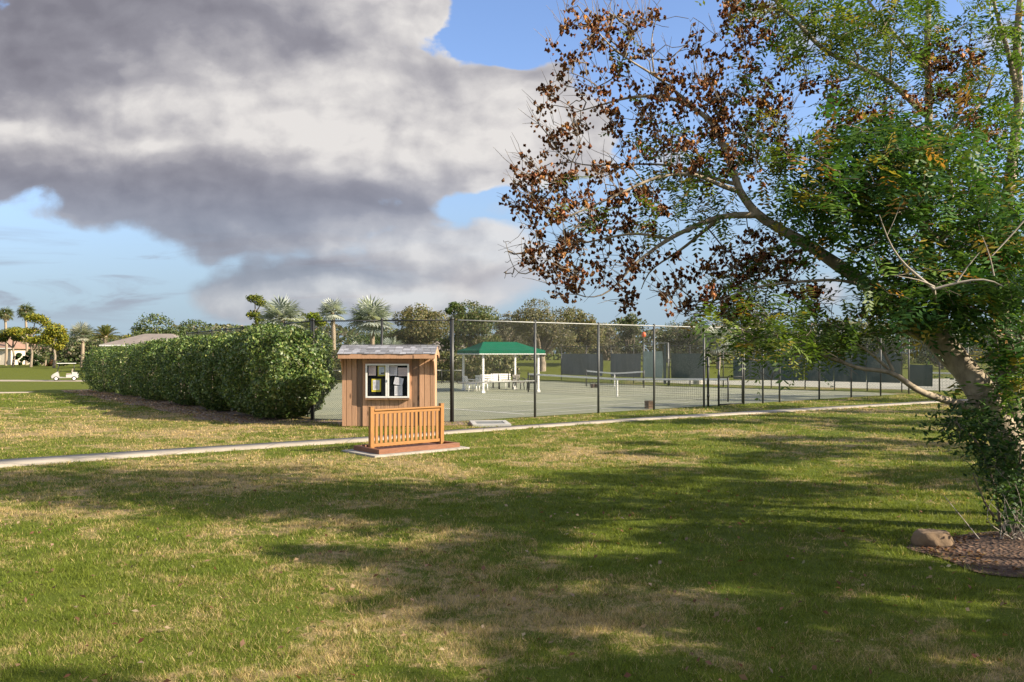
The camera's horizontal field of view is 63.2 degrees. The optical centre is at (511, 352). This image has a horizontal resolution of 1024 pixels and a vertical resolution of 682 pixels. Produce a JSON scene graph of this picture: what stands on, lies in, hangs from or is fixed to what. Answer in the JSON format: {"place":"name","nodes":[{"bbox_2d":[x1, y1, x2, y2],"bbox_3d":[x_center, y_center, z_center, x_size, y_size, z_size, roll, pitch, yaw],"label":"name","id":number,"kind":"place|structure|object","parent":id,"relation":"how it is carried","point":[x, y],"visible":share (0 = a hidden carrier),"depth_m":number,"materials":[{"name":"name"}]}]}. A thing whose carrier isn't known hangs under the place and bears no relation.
{"place":"outdoors","nodes":[
{"label":"outdoors","id":0,"kind":"place"},
{"bbox_2d":[0,380,98,381],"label":"cart path","id":1,"kind":"structure","parent":0,"point":[45,380],"depth_m":86.44,"materials":[{"name":"concrete"}]},
{"bbox_2d":[51,363,78,380],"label":"golf cart","id":2,"kind":"object","parent":1,"relation":"on","point":[74,376],"visible":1,"depth_m":86.08,"materials":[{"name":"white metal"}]},
{"bbox_2d":[313,420,470,424],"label":"bare soil","id":3,"kind":"structure","parent":0,"point":[452,423],"depth_m":26.04,"materials":[{"name":"brown soil"}]},
{"bbox_2d":[0,353,1023,681],"bbox_3d":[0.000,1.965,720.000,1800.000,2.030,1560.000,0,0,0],"label":"ground","id":4,"kind":"structure","parent":0,"point":[10,375],"depth_m":9.34,"materials":[{"name":"green plant"}]},
{"bbox_2d":[0,306,14,365],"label":"fan palm","id":5,"kind":"object","parent":4,"relation":"on","point":[5,316],"visible":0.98,"depth_m":139.83,"materials":[{"name":"green plant"}]},
{"bbox_2d":[0,327,27,365],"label":"pad crowned tree","id":6,"kind":"object","parent":4,"relation":"on","point":[4,337],"visible":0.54,"depth_m":131.26,"materials":[{"name":"green plant"}]},
{"bbox_2d":[12,353,23,365],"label":"shrub","id":7,"kind":"object","parent":4,"relation":"on","point":[18,356],"visible":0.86,"depth_m":139.68,"materials":[{"name":"green plant"}]},
{"bbox_2d":[0,337,45,364],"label":"house","id":8,"kind":"structure","parent":4,"relation":"on","point":[19,347],"depth_m":146.59,"materials":[{"name":"beige paint"}]},
{"bbox_2d":[15,303,35,364],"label":"fan palm","id":9,"kind":"object","parent":4,"relation":"on","point":[23,310],"visible":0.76,"depth_m":143.79,"materials":[{"name":"green plant"}]},
{"bbox_2d":[6,313,52,366],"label":"pad crowned tree","id":10,"kind":"object","parent":4,"relation":"on","point":[30,339],"visible":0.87,"depth_m":127.92,"materials":[{"name":"green plant"}]},
{"bbox_2d":[22,350,40,365],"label":"shrub","id":11,"kind":"object","parent":4,"relation":"on","point":[35,357],"visible":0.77,"depth_m":137.64,"materials":[{"name":"green plant"}]},
{"bbox_2d":[38,355,47,365],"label":"shrub","id":12,"kind":"object","parent":4,"relation":"on","point":[41,361],"visible":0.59,"depth_m":139.73,"materials":[{"name":"green plant"}]},
{"bbox_2d":[41,353,48,365],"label":"fan palm","id":13,"kind":"object","parent":4,"relation":"on","point":[45,357],"visible":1,"depth_m":135.89,"materials":[{"name":"green plant"}]},
{"bbox_2d":[37,322,70,367],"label":"pad crowned tree","id":14,"kind":"object","parent":4,"relation":"on","point":[53,331],"visible":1,"depth_m":121.87,"materials":[{"name":"green plant"}]},
{"bbox_2d":[42,350,77,362],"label":"house","id":15,"kind":"structure","parent":4,"relation":"on","point":[52,357],"depth_m":161.94,"materials":[{"name":"pink paint"}]},
{"bbox_2d":[57,359,69,365],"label":"shrub","id":16,"kind":"object","parent":4,"relation":"on","point":[64,361],"visible":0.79,"depth_m":133.68,"materials":[{"name":"green plant"}]},
{"bbox_2d":[46,330,103,363],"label":"oak tree","id":17,"kind":"object","parent":4,"relation":"on","point":[75,360],"visible":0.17,"depth_m":157.13,"materials":[{"name":"green plant"}]},
{"bbox_2d":[69,321,94,366],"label":"silver palm","id":18,"kind":"object","parent":4,"relation":"on","point":[84,330],"visible":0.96,"depth_m":127.64,"materials":[{"name":"green plant"}]},
{"bbox_2d":[86,324,122,346],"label":"date palm","id":19,"kind":"object","parent":4,"relation":"on","point":[105,330],"visible":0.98,"depth_m":117.58,"materials":[{"name":"green plant"}]},
{"bbox_2d":[99,334,182,357],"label":"house","id":20,"kind":"structure","parent":4,"relation":"on","point":[139,338],"depth_m":108.28,"materials":[{"name":"beige paint"}]},
{"bbox_2d":[128,313,209,337],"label":"oak tree","id":21,"kind":"object","parent":4,"relation":"on","point":[156,330],"visible":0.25,"depth_m":121.40,"materials":[{"name":"green plant"}]},
{"bbox_2d":[61,389,320,423],"bbox_3d":[-16.510,2.194,37.424,3.078,0.001,30.525,0,0,-39],"label":"leaf litter bed","id":22,"kind":"object","parent":4,"relation":"on","point":[241,414],"visible":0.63,"depth_m":30.95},
{"bbox_2d":[77,344,129,393],"bbox_3d":[-22.315,0.866,46.465,3.038,2.728,6.336,0,0,-38],"label":"hedge shrub","id":23,"kind":"object","parent":22,"relation":"on","point":[91,368],"visible":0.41,"depth_m":45.52,"materials":[{"name":"green plant"}]},
{"bbox_2d":[103,341,161,395],"bbox_3d":[-19.088,0.820,42.258,3.005,2.822,5.409,0,0,-38],"label":"hedge shrub","id":24,"kind":"object","parent":22,"relation":"on","point":[113,358],"visible":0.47,"depth_m":41.37,"materials":[{"name":"green plant"}]},
{"bbox_2d":[124,337,184,400],"bbox_3d":[-16.194,0.751,38.611,2.977,2.957,5.120,0,0,-38],"label":"hedge shrub","id":25,"kind":"object","parent":22,"relation":"on","point":[138,364],"visible":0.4,"depth_m":37.58,"materials":[{"name":"green plant"}]},
{"bbox_2d":[151,334,217,405],"bbox_3d":[-13.409,0.713,35.030,3.027,3.031,4.960,0,0,-38],"label":"hedge shrub","id":26,"kind":"object","parent":22,"relation":"on","point":[182,395],"visible":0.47,"depth_m":34.04,"materials":[{"name":"green plant"}]},
{"bbox_2d":[177,329,269,411],"bbox_3d":[-10.859,0.659,31.714,3.013,3.137,4.293,0,0,-38],"label":"hedge shrub","id":27,"kind":"object","parent":22,"relation":"on","point":[200,370],"visible":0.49,"depth_m":30.83,"materials":[{"name":"green plant"}]},
{"bbox_2d":[213,321,337,419],"bbox_3d":[-8.089,0.548,28.368,3.513,3.360,6.132,0,0,-38],"label":"hedge shrub","id":28,"kind":"object","parent":22,"relation":"on","point":[251,346],"visible":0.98,"depth_m":26.78,"materials":[{"name":"green plant"}]},
{"bbox_2d":[186,318,311,419],"bbox_3d":[-11.850,0.570,35.500,0.090,3.360,20.177,0,0,-32],"label":"chain link fence","id":29,"kind":"object","parent":4,"relation":"on","point":[284,323],"visible":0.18,"depth_m":29.08,"materials":[{"name":"black metal"}]},
{"bbox_2d":[245,293,266,325],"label":"pine tree","id":30,"kind":"object","parent":4,"relation":"on","point":[258,300],"visible":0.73,"depth_m":107.39,"materials":[{"name":"green plant"}]},
{"bbox_2d":[254,294,307,329],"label":"silver palm","id":31,"kind":"object","parent":4,"relation":"on","point":[283,311],"visible":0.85,"depth_m":83.23,"materials":[{"name":"green plant"}]},
{"bbox_2d":[277,321,329,357],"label":"oak tree","id":32,"kind":"object","parent":4,"relation":"on","point":[309,329],"visible":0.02,"depth_m":117.06,"materials":[{"name":"green plant"}]},
{"bbox_2d":[303,311,325,333],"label":"pine tree","id":33,"kind":"object","parent":4,"relation":"on","point":[311,315],"visible":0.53,"depth_m":103.74,"materials":[{"name":"green plant"}]},
{"bbox_2d":[315,296,346,373],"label":"silver palm","id":34,"kind":"object","parent":4,"relation":"on","point":[330,311],"visible":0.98,"depth_m":75.73,"materials":[{"name":"green plant"}]},
{"bbox_2d":[324,349,341,380],"bbox_3d":[-10.939,0.946,61.991,10.031,2.518,2.134,0,0,0],"label":"hedge","id":35,"kind":"object","parent":4,"relation":"on","point":[335,352],"visible":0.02,"depth_m":61.29,"materials":[{"name":"green plant"}]},
{"bbox_2d":[327,333,391,350],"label":"oak tree","id":36,"kind":"object","parent":4,"relation":"on","point":[367,338],"visible":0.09,"depth_m":110.98,"materials":[{"name":"green plant"}]},
{"bbox_2d":[346,294,394,343],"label":"silver palm","id":37,"kind":"object","parent":4,"relation":"on","point":[370,310],"visible":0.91,"depth_m":79.25,"materials":[{"name":"green plant"}]},
{"bbox_2d":[312,317,453,421],"bbox_3d":[-4.151,0.570,26.612,4.737,3.360,0.145,0,0,10],"label":"chain link fence","id":38,"kind":"object","parent":4,"relation":"on","point":[326,396],"visible":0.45,"depth_m":26.51,"materials":[{"name":"black metal"}]},
{"bbox_2d":[337,344,439,425],"bbox_3d":[-3.667,0.966,25.001,2.875,2.428,1.461,0,0,0],"label":"notice kiosk","id":39,"kind":"object","parent":4,"relation":"on","point":[419,384],"visible":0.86,"depth_m":24.66,"materials":[{"name":"brown wood"}]},
{"bbox_2d":[369,366,375,375],"bbox_3d":[-4.135,0.539,24.622,0.217,0.284,0.009,0,0,0],"label":"paper notice","id":40,"kind":"object","parent":39,"relation":"attached to","point":[372,370],"visible":1,"depth_m":24.63,"materials":[{"name":"white paper"}]},
{"bbox_2d":[372,379,380,391],"bbox_3d":[-4.016,0.972,24.622,0.278,0.383,0.010,0,0,0],"label":"paper notice","id":41,"kind":"object","parent":39,"relation":"attached to","point":[376,385],"visible":1,"depth_m":24.62,"materials":[{"name":"yellow paper"}]},
{"bbox_2d":[378,366,384,375],"bbox_3d":[-3.857,0.544,24.621,0.231,0.309,0.011,0,0,0],"label":"paper notice","id":42,"kind":"object","parent":39,"relation":"attached to","point":[381,370],"visible":1,"depth_m":24.62,"materials":[{"name":"paper"}]},
{"bbox_2d":[389,366,396,375],"bbox_3d":[-3.512,0.541,24.622,0.238,0.288,0.009,0,0,0],"label":"paper notice","id":43,"kind":"object","parent":39,"relation":"attached to","point":[392,370],"visible":1,"depth_m":24.63,"materials":[{"name":"white paper"}]},
{"bbox_2d":[394,386,401,395],"bbox_3d":[-3.361,1.128,24.622,0.235,0.291,0.009,0,0,0],"label":"paper notice","id":44,"kind":"object","parent":39,"relation":"attached to","point":[397,390],"visible":1,"depth_m":24.63,"materials":[{"name":"white paper"}]},
{"bbox_2d":[394,377,403,385],"bbox_3d":[-3.354,0.851,24.608,0.264,0.220,0.009,13,0,0],"label":"paper notice","id":45,"kind":"object","parent":39,"relation":"attached to","point":[398,381],"visible":1,"depth_m":24.61,"materials":[{"name":"white paper"}]},
{"bbox_2d":[398,368,406,375],"bbox_3d":[-3.229,0.574,24.622,0.278,0.248,0.009,0,0,0],"label":"paper notice","id":46,"kind":"object","parent":39,"relation":"attached to","point":[402,371],"visible":1,"depth_m":24.63,"materials":[{"name":"white paper"}]},
{"bbox_2d":[383,337,402,343],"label":"silver palm","id":47,"kind":"object","parent":4,"relation":"on","point":[389,341],"visible":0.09,"depth_m":73.61,"materials":[{"name":"green plant"}]},
{"bbox_2d":[333,370,461,383],"bbox_3d":[-8.550,1.704,58.500,10.138,1.090,0.058,0,0,0],"label":"net","id":48,"kind":"object","parent":4,"relation":"on","point":[437,370],"visible":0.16,"depth_m":58.48,"materials":[{"name":"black fabric"}]},
{"bbox_2d":[341,446,469,457],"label":"concrete slab","id":49,"kind":"structure","parent":4,"relation":"on","point":[362,453],"depth_m":18.08,"materials":[{"name":"grey concrete"}]},
{"bbox_2d":[354,403,459,453],"bbox_3d":[-2.356,1.671,18.755,2.140,0.985,1.080,0,0,-40],"label":"wooden railing","id":50,"kind":"object","parent":49,"relation":"on","point":[399,446],"visible":1,"depth_m":18.65,"materials":[{"name":"orange wood"}]},
{"bbox_2d":[383,303,450,344],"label":"oak tree","id":51,"kind":"object","parent":4,"relation":"on","point":[412,335],"visible":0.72,"depth_m":94.52,"materials":[{"name":"green plant"}]},
{"bbox_2d":[443,301,466,359],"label":"pad crowned tree","id":52,"kind":"object","parent":4,"relation":"on","point":[450,310],"visible":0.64,"depth_m":109.68,"materials":[{"name":"green plant"}]},
{"bbox_2d":[436,299,503,358],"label":"oak tree","id":53,"kind":"object","parent":4,"relation":"on","point":[472,314],"visible":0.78,"depth_m":102.24,"materials":[{"name":"green plant"}]},
{"bbox_2d":[469,420,510,426],"bbox_3d":[-0.680,2.170,25.400,1.150,0.090,1.460,0,0,-7],"label":"utility cover","id":54,"kind":"object","parent":4,"relation":"on","point":[486,423],"visible":0.87,"depth_m":25.08,"materials":[{"name":"concrete"}]},
{"bbox_2d":[479,311,527,356],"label":"oak tree","id":55,"kind":"object","parent":4,"relation":"on","point":[507,335],"visible":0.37,"depth_m":110.98,"materials":[{"name":"green plant"}]},
{"bbox_2d":[0,312,1023,363],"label":"woodland","id":56,"kind":"object","parent":4,"relation":"on","point":[216,326],"visible":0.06,"depth_m":154.24,"materials":[{"name":"green plant"}]},
{"bbox_2d":[1,390,1023,681],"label":"fallen leaves","id":57,"kind":"object","parent":4,"relation":"on","point":[247,418],"visible":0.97,"depth_m":8.93,"materials":[{"name":"brown plant"}]},
{"bbox_2d":[501,298,577,371],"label":"oak tree","id":58,"kind":"object","parent":4,"relation":"on","point":[538,314],"visible":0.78,"depth_m":83.31,"materials":[{"name":"green plant"}]},
{"bbox_2d":[258,381,893,420],"bbox_3d":[-1.809,2.194,47.747,32.171,0.001,33.437,0,0,-38],"label":"tennis court","id":59,"kind":"object","parent":4,"relation":"on","point":[328,412],"visible":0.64,"depth_m":39.70,"materials":[{"name":"green concrete"}]},
{"bbox_2d":[464,376,476,391],"bbox_3d":[-2.338,1.759,46.872,0.630,0.878,0.668,0,0,-25],"label":"plastic chair","id":60,"kind":"object","parent":59,"relation":"on","point":[466,378],"visible":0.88,"depth_m":46.72,"materials":[{"name":"white plastic"}]},
{"bbox_2d":[437,351,520,381],"bbox_3d":[-3.298,1.020,61.507,7.968,2.371,2.142,0,0,0],"label":"hedge","id":61,"kind":"object","parent":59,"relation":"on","point":[475,364],"visible":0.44,"depth_m":60.76,"materials":[{"name":"green plant"}]},
{"bbox_2d":[475,375,488,389],"bbox_3d":[-1.776,1.759,48.195,0.668,0.878,0.630,0,0,-29],"label":"plastic chair","id":62,"kind":"object","parent":59,"relation":"on","point":[476,376],"visible":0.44,"depth_m":48.26,"materials":[{"name":"white plastic"}]},
{"bbox_2d":[480,374,500,388],"bbox_3d":[-1.280,1.764,50.240,1.250,0.905,0.681,0,0,-6],"label":"park bench","id":63,"kind":"object","parent":59,"relation":"on","point":[498,377],"visible":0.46,"depth_m":50.47,"materials":[{"name":"white plastic"}]},
{"bbox_2d":[491,373,510,387],"bbox_3d":[-0.686,1.764,52.065,1.250,0.905,0.680,0,0,-6],"label":"park bench","id":64,"kind":"object","parent":59,"relation":"on","point":[506,379],"visible":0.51,"depth_m":52.26,"materials":[{"name":"white plastic"}]},
{"bbox_2d":[457,342,544,392],"bbox_3d":[-0.688,0.794,47.326,3.848,2.800,4.450,0,0,-20],"label":"canopy shelter","id":65,"kind":"object","parent":59,"relation":"on","point":[490,349],"visible":0.82,"depth_m":46.02,"materials":[{"name":"white paint"}]},
{"bbox_2d":[512,375,524,389],"bbox_3d":[0.365,1.759,49.340,0.668,0.878,0.630,0,0,-26],"label":"chair","id":66,"kind":"object","parent":59,"relation":"on","point":[514,378],"visible":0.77,"depth_m":49.40,"materials":[{"name":"white plastic"}]},
{"bbox_2d":[586,369,643,387],"bbox_3d":[6.529,1.640,53.000,4.037,1.120,0.074,0,0,30],"label":"tennis net","id":67,"kind":"object","parent":59,"relation":"on","point":[618,373],"visible":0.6,"depth_m":52.87,"materials":[{"name":"white fabric"}]},
{"bbox_2d":[528,372,728,401],"bbox_3d":[5.272,1.640,41.664,0.076,1.120,12.676,0,0,-44],"label":"tennis net","id":68,"kind":"object","parent":59,"relation":"on","point":[680,379],"visible":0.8,"depth_m":40.53,"materials":[{"name":"black fabric"}]},
{"bbox_2d":[447,386,824,413],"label":"court lines","id":69,"kind":"object","parent":59,"relation":"on","point":[612,404],"visible":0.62,"depth_m":37.97,"materials":[{"name":"white paint"}]},
{"bbox_2d":[645,400,652,408],"bbox_3d":[5.400,2.039,32.600,0.340,0.308,0.280,0,0,-29],"label":"wooden box","id":70,"kind":"object","parent":59,"relation":"on","point":[647,403],"visible":0.7,"depth_m":32.48,"materials":[{"name":"brown wood"}]},
{"bbox_2d":[555,306,606,353],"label":"oak tree","id":71,"kind":"object","parent":4,"relation":"on","point":[580,317],"visible":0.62,"depth_m":90.57,"materials":[{"name":"green plant"}]},
{"bbox_2d":[561,345,642,382],"bbox_3d":[6.501,0.845,62.297,0.216,2.809,9.831,0,0,-33],"label":"chain link fence","id":72,"kind":"object","parent":4,"relation":"on","point":[620,361],"visible":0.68,"depth_m":62.09,"materials":[{"name":"black metal"}]},
{"bbox_2d":[589,325,623,360],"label":"oak tree","id":73,"kind":"object","parent":4,"relation":"on","point":[610,335],"visible":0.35,"depth_m":117.36,"materials":[{"name":"green plant"}]},
{"bbox_2d":[615,312,642,355],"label":"oak tree","id":74,"kind":"object","parent":4,"relation":"on","point":[629,319],"visible":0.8,"depth_m":111.52,"materials":[{"name":"green plant"}]},
{"bbox_2d":[643,343,668,385],"bbox_3d":[9.668,0.772,56.226,0.204,2.856,2.515,0,0,-32],"label":"windscreen frame","id":75,"kind":"object","parent":4,"relation":"on","point":[647,367],"visible":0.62,"depth_m":56.01,"materials":[{"name":"metal"}]},
{"bbox_2d":[655,333,671,361],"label":"oak tree","id":76,"kind":"object","parent":4,"relation":"on","point":[657,339],"visible":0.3,"depth_m":104.52,"materials":[{"name":"green plant"}]},
{"bbox_2d":[658,319,727,357],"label":"oak tree","id":77,"kind":"object","parent":4,"relation":"on","point":[685,332],"visible":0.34,"depth_m":103.04,"materials":[{"name":"green plant"}]},
{"bbox_2d":[707,357,709,406],"bbox_3d":[7.967,1.185,33.791,0.111,2.030,0.111,0,0,23],"label":"gate post","id":78,"kind":"object","parent":4,"relation":"on","point":[708,394],"visible":0.96,"depth_m":33.75,"materials":[{"name":"black metal"}]},
{"bbox_2d":[699,323,733,368],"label":"silver palm","id":79,"kind":"object","parent":4,"relation":"on","point":[720,337],"visible":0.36,"depth_m":89.52,"materials":[{"name":"green plant"}]},
{"bbox_2d":[456,319,1021,420],"bbox_3d":[16.593,0.575,40.481,46.497,3.350,0.117,0,0,-38],"label":"chain link fence","id":80,"kind":"object","parent":4,"relation":"on","point":[598,324],"visible":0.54,"depth_m":30.97,"materials":[{"name":"metal"}]},
{"bbox_2d":[717,356,742,405],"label":"chain link gate","id":81,"kind":"structure","parent":80,"relation":"attached to","point":[719,379],"depth_m":34.56,"materials":[{"name":"black metal"}]},
{"bbox_2d":[714,307,782,354],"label":"oak tree","id":82,"kind":"object","parent":4,"relation":"on","point":[752,324],"visible":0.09,"depth_m":106.94,"materials":[{"name":"green plant"}]},
{"bbox_2d":[494,0,1023,530],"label":"golden rain tree","id":83,"kind":"object","parent":4,"relation":"on","point":[960,366],"visible":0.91,"depth_m":10.43,"materials":[{"name":"brown plant"}]},
{"bbox_2d":[783,325,839,352],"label":"oak tree","id":84,"kind":"object","parent":4,"relation":"on","point":[803,344],"visible":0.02,"depth_m":110.70,"materials":[{"name":"green plant"}]},
{"bbox_2d":[669,343,966,391],"bbox_3d":[17.358,0.850,50.139,17.978,2.800,0.218,0,0,41],"label":"chain link fence","id":85,"kind":"object","parent":4,"relation":"on","point":[920,372],"visible":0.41,"depth_m":49.21,"materials":[{"name":"black metal"}]},
{"bbox_2d":[847,326,913,367],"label":"oak tree","id":86,"kind":"object","parent":4,"relation":"on","point":[878,350],"visible":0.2,"depth_m":115.85,"materials":[{"name":"green plant"}]},
{"bbox_2d":[740,0,1023,469],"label":"broadleaf tree","id":87,"kind":"object","parent":4,"relation":"on","point":[896,159],"visible":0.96,"depth_m":9.70,"materials":[{"name":"green plant"}]},
{"bbox_2d":[898,322,980,368],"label":"oak tree","id":88,"kind":"object","parent":4,"relation":"on","point":[921,354],"visible":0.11,"depth_m":111.23,"materials":[{"name":"green plant"}]},
{"bbox_2d":[907,531,1023,577],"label":"mulch bed","id":89,"kind":"object","parent":4,"relation":"on","point":[1004,546],"visible":0.85,"depth_m":8.96,"materials":[{"name":"brown wood"}]},
{"bbox_2d":[910,528,953,546],"bbox_3d":[4.782,2.175,9.458,0.459,0.305,0.387,0,0,0],"label":"rock","id":90,"kind":"object","parent":89,"relation":"on","point":[930,537],"visible":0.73,"depth_m":9.33,"materials":[{"name":"beige stone"}]},
{"bbox_2d":[944,496,979,538],"bbox_3d":[5.077,1.860,9.398,0.359,0.451,0.014,0,0,34],"label":"fallen stick","id":91,"kind":"object","parent":89,"relation":"on","point":[962,518],"visible":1,"depth_m":9.39,"materials":[{"name":"grey wood"}]},
{"bbox_2d":[909,390,1023,540],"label":"understory shrub","id":92,"kind":"object","parent":89,"relation":"on","point":[998,477],"visible":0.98,"depth_m":9.41,"materials":[{"name":"green plant"}]},
{"bbox_2d":[987,484,1023,539],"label":"dead brush","id":93,"kind":"object","parent":89,"relation":"on","point":[1013,538],"visible":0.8,"depth_m":9.38,"materials":[{"name":"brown wood"}]},
{"bbox_2d":[970,323,1020,368],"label":"oak tree","id":94,"kind":"object","parent":4,"relation":"on","point":[988,344],"visible":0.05,"depth_m":105.80,"materials":[{"name":"green plant"}]},
{"bbox_2d":[0,397,1023,467],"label":"path","id":95,"kind":"structure","parent":0,"point":[62,458],"depth_m":20.11,"materials":[{"name":"concrete"}]},
{"bbox_2d":[0,0,1023,353],"label":"sky","id":96,"kind":"structure","parent":0,"point":[181,160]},
{"bbox_2d":[644,377,1021,390],"bbox_3d":[36.184,2.194,76.840,59.885,0.001,34.750,0,0,-36],"label":"tennis court","id":97,"kind":"object","parent":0,"point":[905,387],"visible":0.2,"depth_m":57.08,"materials":[{"name":"concrete"}]},
{"bbox_2d":[933,372,993,388],"bbox_3d":[29.500,1.640,48.850,10.603,1.120,0.072,0,0,18],"label":"tennis net","id":98,"kind":"object","parent":97,"relation":"on","point":[947,373],"visible":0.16,"depth_m":49.97,"materials":[{"name":"white fabric"}]}
]}

